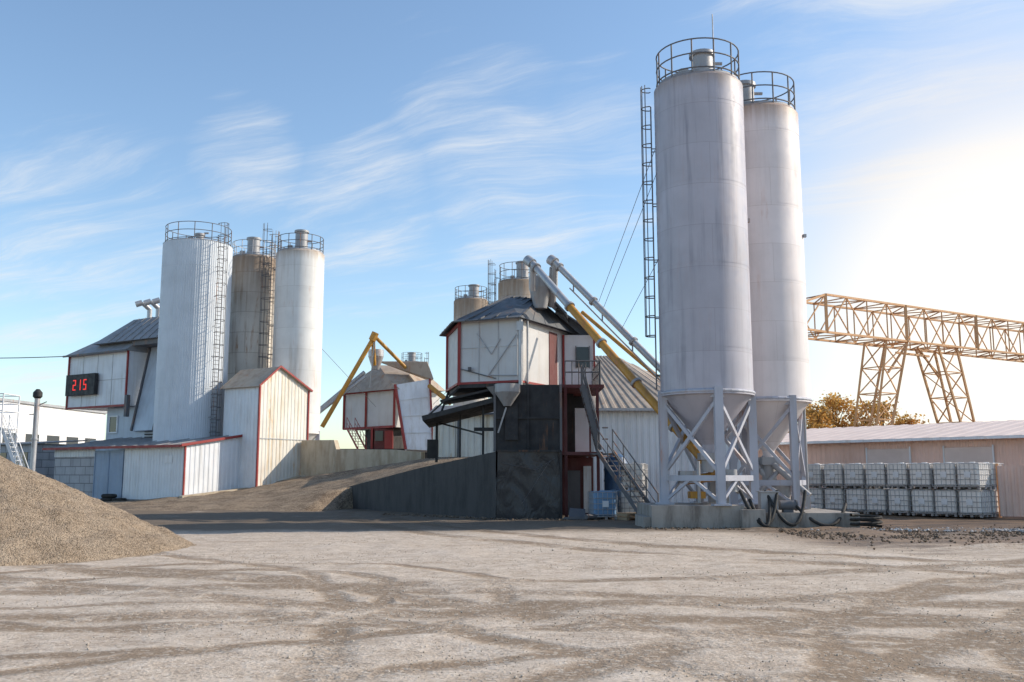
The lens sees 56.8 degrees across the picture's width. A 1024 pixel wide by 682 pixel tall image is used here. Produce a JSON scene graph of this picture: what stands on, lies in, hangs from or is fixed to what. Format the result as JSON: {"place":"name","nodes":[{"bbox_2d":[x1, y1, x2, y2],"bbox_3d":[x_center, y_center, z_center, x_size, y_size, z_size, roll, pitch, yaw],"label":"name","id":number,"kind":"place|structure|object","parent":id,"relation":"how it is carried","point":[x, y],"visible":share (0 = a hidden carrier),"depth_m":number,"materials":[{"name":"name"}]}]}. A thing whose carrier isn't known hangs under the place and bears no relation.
{"place":"outdoors","nodes":[
{"label":"outdoors","id":0,"kind":"place"},
{"bbox_2d":[0,401,105,443],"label":"walls","id":1,"kind":"structure","parent":0,"point":[63,424],"depth_m":98.13,"materials":[{"name":"white paint"}]},
{"bbox_2d":[2,432,95,443],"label":"windows","id":2,"kind":"structure","parent":1,"relation":"attached to","point":[49,438],"depth_m":97.31,"materials":[{"name":"grey glass"}]},
{"bbox_2d":[0,398,106,413],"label":"parapet","id":3,"kind":"structure","parent":1,"relation":"on","point":[32,403],"depth_m":96.22,"materials":[{"name":"white metal"}]},
{"bbox_2d":[320,331,450,457],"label":"batching tower","id":4,"kind":"structure","parent":0,"point":[403,397],"depth_m":84.53,"materials":[{"name":"metal"}]},
{"bbox_2d":[375,431,382,440],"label":"windows","id":5,"kind":"structure","parent":4,"relation":"in","point":[378,434],"depth_m":84.34,"materials":[{"name":"grey glass"}]},
{"bbox_2d":[428,405,493,456],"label":"corrugated shed","id":6,"kind":"structure","parent":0,"point":[448,442],"depth_m":59.87,"materials":[{"name":"white metal"}]},
{"bbox_2d":[0,506,1023,681],"bbox_3d":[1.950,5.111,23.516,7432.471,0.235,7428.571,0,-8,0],"label":"ground","id":7,"kind":"structure","parent":0,"point":[695,634],"depth_m":13.50,"materials":[{"name":"beige gravel"}]},
{"bbox_2d":[0,393,28,467],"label":"access stair","id":8,"kind":"object","parent":7,"relation":"on","point":[14,445],"visible":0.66,"depth_m":61.37,"materials":[{"name":"white metal"}]},
{"bbox_2d":[29,389,46,470],"bbox_3d":[-30.036,6.665,59.625,0.986,7.300,0.549,-4,-9,24],"label":"vent stack","id":9,"kind":"object","parent":7,"relation":"on","point":[37,394],"visible":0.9,"depth_m":59.71,"materials":[{"name":"white metal"}]},
{"bbox_2d":[0,440,86,478],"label":"block outbuilding","id":10,"kind":"structure","parent":7,"relation":"on","point":[45,462],"depth_m":76.33,"materials":[{"name":"concrete"}]},
{"bbox_2d":[0,452,27,466],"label":"windows","id":11,"kind":"structure","parent":10,"relation":"in","point":[4,455],"depth_m":76.24,"materials":[{"name":"grey glass"}]},
{"bbox_2d":[0,456,195,565],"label":"gravel pile","id":12,"kind":"object","parent":7,"relation":"on","point":[44,519],"visible":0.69,"depth_m":21.53,"materials":[{"name":"beige gravel"}]},
{"bbox_2d":[63,297,159,450],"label":"batching tower","id":13,"kind":"structure","parent":7,"relation":"on","point":[122,361],"depth_m":75.36,"materials":[{"name":"white metal"}]},
{"bbox_2d":[15,356,62,357],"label":"power line","id":14,"kind":"object","parent":13,"relation":"attached to","point":[37,357],"visible":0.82,"depth_m":78.90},
{"bbox_2d":[65,373,98,395],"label":"led display","id":15,"kind":"object","parent":13,"relation":"attached to","point":[81,384],"visible":1,"depth_m":76.60,"materials":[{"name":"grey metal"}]},
{"bbox_2d":[109,417,116,431],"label":"windows","id":16,"kind":"structure","parent":13,"relation":"in","point":[113,420],"depth_m":75.75,"materials":[{"name":"grey glass"}]},
{"bbox_2d":[108,415,118,432],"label":"window frames","id":17,"kind":"structure","parent":13,"relation":"in","point":[116,415],"depth_m":75.58,"materials":[{"name":"white metal"}]},
{"bbox_2d":[42,434,242,500],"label":"corrugated shed","id":18,"kind":"structure","parent":7,"relation":"on","point":[140,468],"depth_m":65.22,"materials":[{"name":"metal"}]},
{"bbox_2d":[92,450,124,498],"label":"double door","id":19,"kind":"structure","parent":18,"relation":"in","point":[108,465],"depth_m":66.52,"materials":[{"name":"white metal"}]},
{"bbox_2d":[152,221,232,441],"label":"cement silo","id":20,"kind":"object","parent":7,"relation":"on","point":[193,334],"visible":0.91,"depth_m":68.67,"materials":[{"name":"grey metal"}]},
{"bbox_2d":[179,475,304,497],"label":"kerb","id":21,"kind":"structure","parent":7,"relation":"on","point":[213,492],"depth_m":63.62,"materials":[{"name":"beige concrete"}]},
{"bbox_2d":[227,231,279,380],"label":"cement silo","id":22,"kind":"object","parent":7,"relation":"on","point":[248,291],"visible":0.52,"depth_m":74.06,"materials":[{"name":"paint"}]},
{"bbox_2d":[105,456,467,510],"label":"dirt ramp","id":23,"kind":"structure","parent":7,"relation":"on","point":[327,491],"depth_m":53.89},
{"bbox_2d":[100,494,126,501],"bbox_3d":[-27.155,10.705,64.622,1.958,0.540,1.064,-2,-8,16],"label":"tyre","id":24,"kind":"object","parent":23,"relation":"on","point":[108,497],"visible":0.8,"depth_m":64.30,"materials":[{"name":"rubber"}]},
{"bbox_2d":[219,365,312,487],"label":"gabled shed","id":25,"kind":"structure","parent":23,"relation":"on","point":[266,412],"depth_m":67.20,"materials":[{"name":"white metal"}]},
{"bbox_2d":[258,223,324,439],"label":"cement silo","id":26,"kind":"object","parent":7,"relation":"on","point":[297,325],"visible":0.68,"depth_m":71.80,"materials":[{"name":"white paint"}]},
{"bbox_2d":[301,440,424,476],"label":"wall","id":27,"kind":"structure","parent":7,"relation":"on","point":[318,457],"depth_m":66.48,"materials":[{"name":"beige concrete"}]},
{"bbox_2d":[401,352,428,361],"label":"cement silo","id":28,"kind":"object","parent":7,"relation":"on","point":[410,356],"visible":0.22,"depth_m":155.67,"materials":[{"name":"white paint"}]},
{"bbox_2d":[349,452,496,518],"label":"wall","id":29,"kind":"structure","parent":7,"relation":"on","point":[465,487],"depth_m":44.41,"materials":[{"name":"concrete"}]},
{"bbox_2d":[453,279,494,404],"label":"cement silo","id":30,"kind":"object","parent":7,"relation":"on","point":[472,301],"visible":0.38,"depth_m":94.54,"materials":[{"name":"paint"}]},
{"bbox_2d":[488,260,536,304],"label":"cement silo","id":31,"kind":"object","parent":7,"relation":"on","point":[517,286],"visible":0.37,"depth_m":84.18,"materials":[{"name":"paint"}]},
{"bbox_2d":[422,267,658,518],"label":"batching tower","id":32,"kind":"structure","parent":7,"relation":"on","point":[528,368],"depth_m":42.72,"materials":[{"name":"white metal"}]},
{"bbox_2d":[549,331,557,384],"bbox_3d":[2.319,0.976,46.035,0.050,2.600,2.347,-4,-9,28],"label":"maroon door","id":33,"kind":"structure","parent":32,"relation":"in","point":[553,362],"depth_m":45.35,"materials":[{"name":"metal"}]},
{"bbox_2d":[576,347,588,366],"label":"windows","id":34,"kind":"structure","parent":32,"relation":"in","point":[582,353],"depth_m":46.29,"materials":[{"name":"grey glass"}]},
{"bbox_2d":[575,408,590,512],"bbox_3d":[3.275,5.465,43.640,0.650,4.800,1.050,0,-8,0],"label":"white door","id":35,"kind":"structure","parent":32,"relation":"in","point":[581,422],"depth_m":44.17,"materials":[{"name":"white metal"}]},
{"bbox_2d":[563,508,600,519],"bbox_3d":[2.924,7.095,38.835,1.497,0.474,0.976,-2,-8,14],"label":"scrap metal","id":36,"kind":"object","parent":7,"relation":"on","point":[577,513],"visible":0.98,"depth_m":38.85,"materials":[{"name":"grey metal"}]},
{"bbox_2d":[588,490,617,519],"bbox_3d":[3.750,6.776,39.234,1.026,1.170,1.193,1,-8,-6],"label":"ibc tank","id":37,"kind":"object","parent":7,"relation":"on","point":[603,504],"visible":0.94,"depth_m":38.71,"materials":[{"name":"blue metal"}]},
{"bbox_2d":[607,490,620,512],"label":"ibc tank","id":38,"kind":"object","parent":7,"relation":"on","point":[619,500],"visible":0.17,"depth_m":40.20,"materials":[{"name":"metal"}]},
{"bbox_2d":[604,454,628,490],"bbox_3d":[4.750,6.526,43.111,1.140,2.750,1.140,0,-8,0],"label":"plastic tank","id":39,"kind":"object","parent":7,"relation":"on","point":[610,483],"visible":0.31,"depth_m":42.75,"materials":[{"name":"blue plastic"}]},
{"bbox_2d":[617,512,635,520],"bbox_3d":[4.997,7.109,38.392,1.200,0.275,1.020,2,-8,-17],"label":"pallet stack","id":40,"kind":"object","parent":7,"relation":"on","point":[626,516],"visible":0.47,"depth_m":38.24,"materials":[{"name":"brown wood"}]},
{"bbox_2d":[620,490,647,512],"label":"ibc tank","id":41,"kind":"object","parent":7,"relation":"on","point":[626,506],"visible":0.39,"depth_m":39.86,"materials":[{"name":"plastic"}]},
{"bbox_2d":[621,462,647,489],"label":"ibc tank","id":42,"kind":"object","parent":41,"relation":"on","point":[644,468],"visible":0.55,"depth_m":40.01,"materials":[{"name":"plastic"}]},
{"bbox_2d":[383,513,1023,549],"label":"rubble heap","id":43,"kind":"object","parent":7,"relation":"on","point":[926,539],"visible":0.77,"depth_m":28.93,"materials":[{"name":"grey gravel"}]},
{"bbox_2d":[635,503,859,527],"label":"concrete plinth","id":44,"kind":"structure","parent":7,"relation":"on","point":[692,515],"depth_m":32.80,"materials":[{"name":"grey concrete"}]},
{"bbox_2d":[640,14,758,505],"bbox_3d":[7.250,-3.457,36.039,3.550,19.060,3.550,7,-11,-40],"label":"cement silo","id":45,"kind":"object","parent":44,"relation":"on","point":[706,392],"visible":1,"depth_m":34.73,"materials":[{"name":"paint"}]},
{"bbox_2d":[322,150,657,406],"bbox_3d":[-6.002,-0.743,59.345,16.278,6.728,50.450,1,-8,-8],"label":"guy wire","id":46,"kind":"object","parent":45,"relation":"attached to","point":[607,277],"visible":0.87,"depth_m":39.79,"materials":[{"name":"black metal"}]},
{"bbox_2d":[523,255,714,474],"bbox_3d":[4.142,0.508,39.565,0.673,10.216,10.834,7,-10,-39],"label":"screw conveyor","id":47,"kind":"object","parent":45,"relation":"attached to","point":[531,263],"visible":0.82,"depth_m":39.96,"materials":[{"name":"yellow metal"}]},
{"bbox_2d":[728,71,814,508],"bbox_3d":[10.250,-2.064,38.771,3.554,17.507,3.554,-2,-8,12],"label":"cement silo","id":48,"kind":"object","parent":44,"relation":"on","point":[780,349],"visible":0.56,"depth_m":37.35,"materials":[{"name":"beige paint"}]},
{"bbox_2d":[581,311,659,380],"bbox_3d":[5.900,1.079,42.265,6.676,5.638,0.180,-6,-10,37],"label":"screw conveyor","id":49,"kind":"object","parent":48,"relation":"attached to","point":[609,335],"visible":0.52,"depth_m":43.22,"materials":[{"name":"yellow metal"}]},
{"bbox_2d":[546,255,764,475],"bbox_3d":[5.931,0.747,40.992,10.295,10.406,0.878,-6,-10,35],"label":"screw conveyor","id":50,"kind":"object","parent":48,"relation":"attached to","point":[552,261],"visible":0.59,"depth_m":42.33,"materials":[{"name":"grey metal"}]},
{"bbox_2d":[756,491,797,512],"bbox_3d":[9.330,5.647,33.287,1.340,0.740,0.480,0,-8,0],"label":"machine box","id":51,"kind":"object","parent":44,"relation":"on","point":[786,506],"visible":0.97,"depth_m":33.12,"materials":[{"name":"grey metal"}]},
{"bbox_2d":[738,490,882,527],"bbox_3d":[10.297,5.779,32.639,4.702,1.271,1.249,0,-8,0],"label":"rubber hose","id":52,"kind":"object","parent":7,"relation":"on","point":[871,520],"visible":0.98,"depth_m":32.60,"materials":[{"name":"black rubber"}]},
{"bbox_2d":[809,487,825,508],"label":"ibc tank","id":53,"kind":"object","parent":7,"relation":"on","point":[817,497],"visible":0.38,"depth_m":45.47,"materials":[{"name":"plastic"}]},
{"bbox_2d":[808,463,827,487],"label":"ibc tank","id":54,"kind":"object","parent":53,"relation":"on","point":[815,470],"visible":0.58,"depth_m":45.63,"materials":[{"name":"plastic"}]},
{"bbox_2d":[797,398,838,428],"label":"autumn tree","id":55,"kind":"object","parent":7,"relation":"on","point":[816,416],"visible":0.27,"depth_m":79.25,"materials":[{"name":"orange plant"}]},
{"bbox_2d":[807,390,865,427],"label":"autumn tree","id":56,"kind":"object","parent":7,"relation":"on","point":[837,402],"visible":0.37,"depth_m":81.12,"materials":[{"name":"orange plant"}]},
{"bbox_2d":[822,488,850,511],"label":"ibc tank","id":57,"kind":"object","parent":7,"relation":"on","point":[834,499],"visible":0.58,"depth_m":44.82,"materials":[{"name":"plastic"}]},
{"bbox_2d":[822,463,848,487],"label":"ibc tank","id":58,"kind":"object","parent":57,"relation":"on","point":[832,474],"visible":0.71,"depth_m":44.95,"materials":[{"name":"plastic"}]},
{"bbox_2d":[844,488,871,513],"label":"ibc tank","id":59,"kind":"object","parent":7,"relation":"on","point":[855,500],"visible":0.67,"depth_m":44.00,"materials":[{"name":"plastic"}]},
{"bbox_2d":[842,463,874,487],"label":"ibc tank","id":60,"kind":"object","parent":59,"relation":"on","point":[854,476],"visible":0.75,"depth_m":44.13,"materials":[{"name":"plastic"}]},
{"bbox_2d":[843,398,892,426],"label":"autumn tree","id":61,"kind":"object","parent":7,"relation":"on","point":[883,417],"visible":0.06,"depth_m":82.98,"materials":[{"name":"orange plant"}]},
{"bbox_2d":[841,395,903,426],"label":"autumn tree","id":62,"kind":"object","parent":7,"relation":"on","point":[851,416],"visible":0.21,"depth_m":80.24,"materials":[{"name":"orange plant"}]},
{"bbox_2d":[864,488,892,514],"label":"ibc tank","id":63,"kind":"object","parent":7,"relation":"on","point":[877,503],"visible":0.78,"depth_m":43.19,"materials":[{"name":"plastic"}]},
{"bbox_2d":[863,463,896,488],"bbox_3d":[17.003,6.209,43.724,1.193,1.170,1.026,7,-11,-41],"label":"ibc tank","id":64,"kind":"object","parent":63,"relation":"on","point":[876,476],"visible":0.74,"depth_m":43.32,"materials":[{"name":"plastic"}]},
{"bbox_2d":[886,488,912,514],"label":"ibc tank","id":65,"kind":"object","parent":7,"relation":"on","point":[900,502],"visible":0.77,"depth_m":42.35,"materials":[{"name":"plastic"}]},
{"bbox_2d":[884,462,918,488],"bbox_3d":[17.689,6.102,42.968,1.193,1.170,1.026,7,-11,-40],"label":"ibc tank","id":66,"kind":"object","parent":65,"relation":"on","point":[898,476],"visible":0.73,"depth_m":42.58,"materials":[{"name":"plastic"}]},
{"bbox_2d":[884,408,928,425],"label":"autumn tree","id":67,"kind":"object","parent":7,"relation":"on","point":[901,421],"visible":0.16,"depth_m":83.69,"materials":[{"name":"orange plant"}]},
{"bbox_2d":[806,293,1023,426],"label":"gantry crane","id":68,"kind":"object","parent":7,"relation":"on","point":[916,349],"visible":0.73,"depth_m":74.80,"materials":[{"name":"paint"}]},
{"bbox_2d":[810,527,1023,532],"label":"rubble heap","id":69,"kind":"object","parent":7,"relation":"on","point":[989,529],"visible":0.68,"depth_m":30.51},
{"bbox_2d":[909,489,938,515],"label":"ibc tank","id":70,"kind":"object","parent":7,"relation":"on","point":[923,501],"visible":0.75,"depth_m":41.59,"materials":[{"name":"plastic"}]},
{"bbox_2d":[907,462,933,488],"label":"ibc tank","id":71,"kind":"object","parent":70,"relation":"on","point":[921,476],"visible":0.73,"depth_m":41.73,"materials":[{"name":"plastic"}]},
{"bbox_2d":[932,489,968,516],"bbox_3d":[19.114,7.034,41.270,1.193,1.170,1.026,7,-10,-39],"label":"ibc tank","id":72,"kind":"object","parent":7,"relation":"on","point":[946,502],"visible":0.76,"depth_m":40.85,"materials":[{"name":"plastic"}]},
{"bbox_2d":[931,462,966,488],"bbox_3d":[19.093,5.875,41.363,1.193,1.170,1.026,7,-11,-41],"label":"ibc tank","id":73,"kind":"object","parent":72,"relation":"on","point":[944,473],"visible":0.75,"depth_m":40.97,"materials":[{"name":"plastic"}]},
{"bbox_2d":[956,489,993,517],"bbox_3d":[19.794,6.924,40.497,1.193,1.170,1.026,7,-11,-42],"label":"ibc tank","id":74,"kind":"object","parent":7,"relation":"on","point":[975,502],"visible":0.99,"depth_m":40.13,"materials":[{"name":"plastic"}]},
{"bbox_2d":[954,462,991,489],"bbox_3d":[19.759,5.766,40.590,1.193,1.170,1.026,7,-11,-40],"label":"ibc tank","id":75,"kind":"object","parent":74,"relation":"on","point":[970,475],"visible":1,"depth_m":40.22,"materials":[{"name":"plastic"}]},
{"bbox_2d":[974,489,998,516],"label":"ibc tank","id":76,"kind":"object","parent":7,"relation":"on","point":[994,506],"visible":0.34,"depth_m":40.69,"materials":[{"name":"plastic"}]},
{"bbox_2d":[972,462,1003,488],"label":"ibc tank","id":77,"kind":"object","parent":76,"relation":"on","point":[992,476],"visible":0.3,"depth_m":40.82,"materials":[{"name":"plastic"}]},
{"bbox_2d":[995,463,1023,516],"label":"corrugated fence","id":78,"kind":"object","parent":7,"relation":"on","point":[1010,486],"visible":1,"depth_m":40.44,"materials":[{"name":"metal"}]},
{"bbox_2d":[0,0,1023,448],"label":"sky","id":79,"kind":"structure","parent":0,"point":[426,143],"materials":[{"name":"blue"}]},
{"bbox_2d":[591,356,754,506],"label":"corrugated shed","id":80,"kind":"structure","parent":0,"point":[628,414],"depth_m":54.28,"materials":[{"name":"white metal"}]},
{"bbox_2d":[758,420,1023,494],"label":"warehouse","id":81,"kind":"structure","parent":0,"point":[988,441],"depth_m":51.51,"materials":[{"name":"white metal"}]},
{"bbox_2d":[867,447,994,489],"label":"doors","id":82,"kind":"structure","parent":81,"relation":"in","point":[957,454],"depth_m":48.90,"materials":[{"name":"white metal"}]}
]}

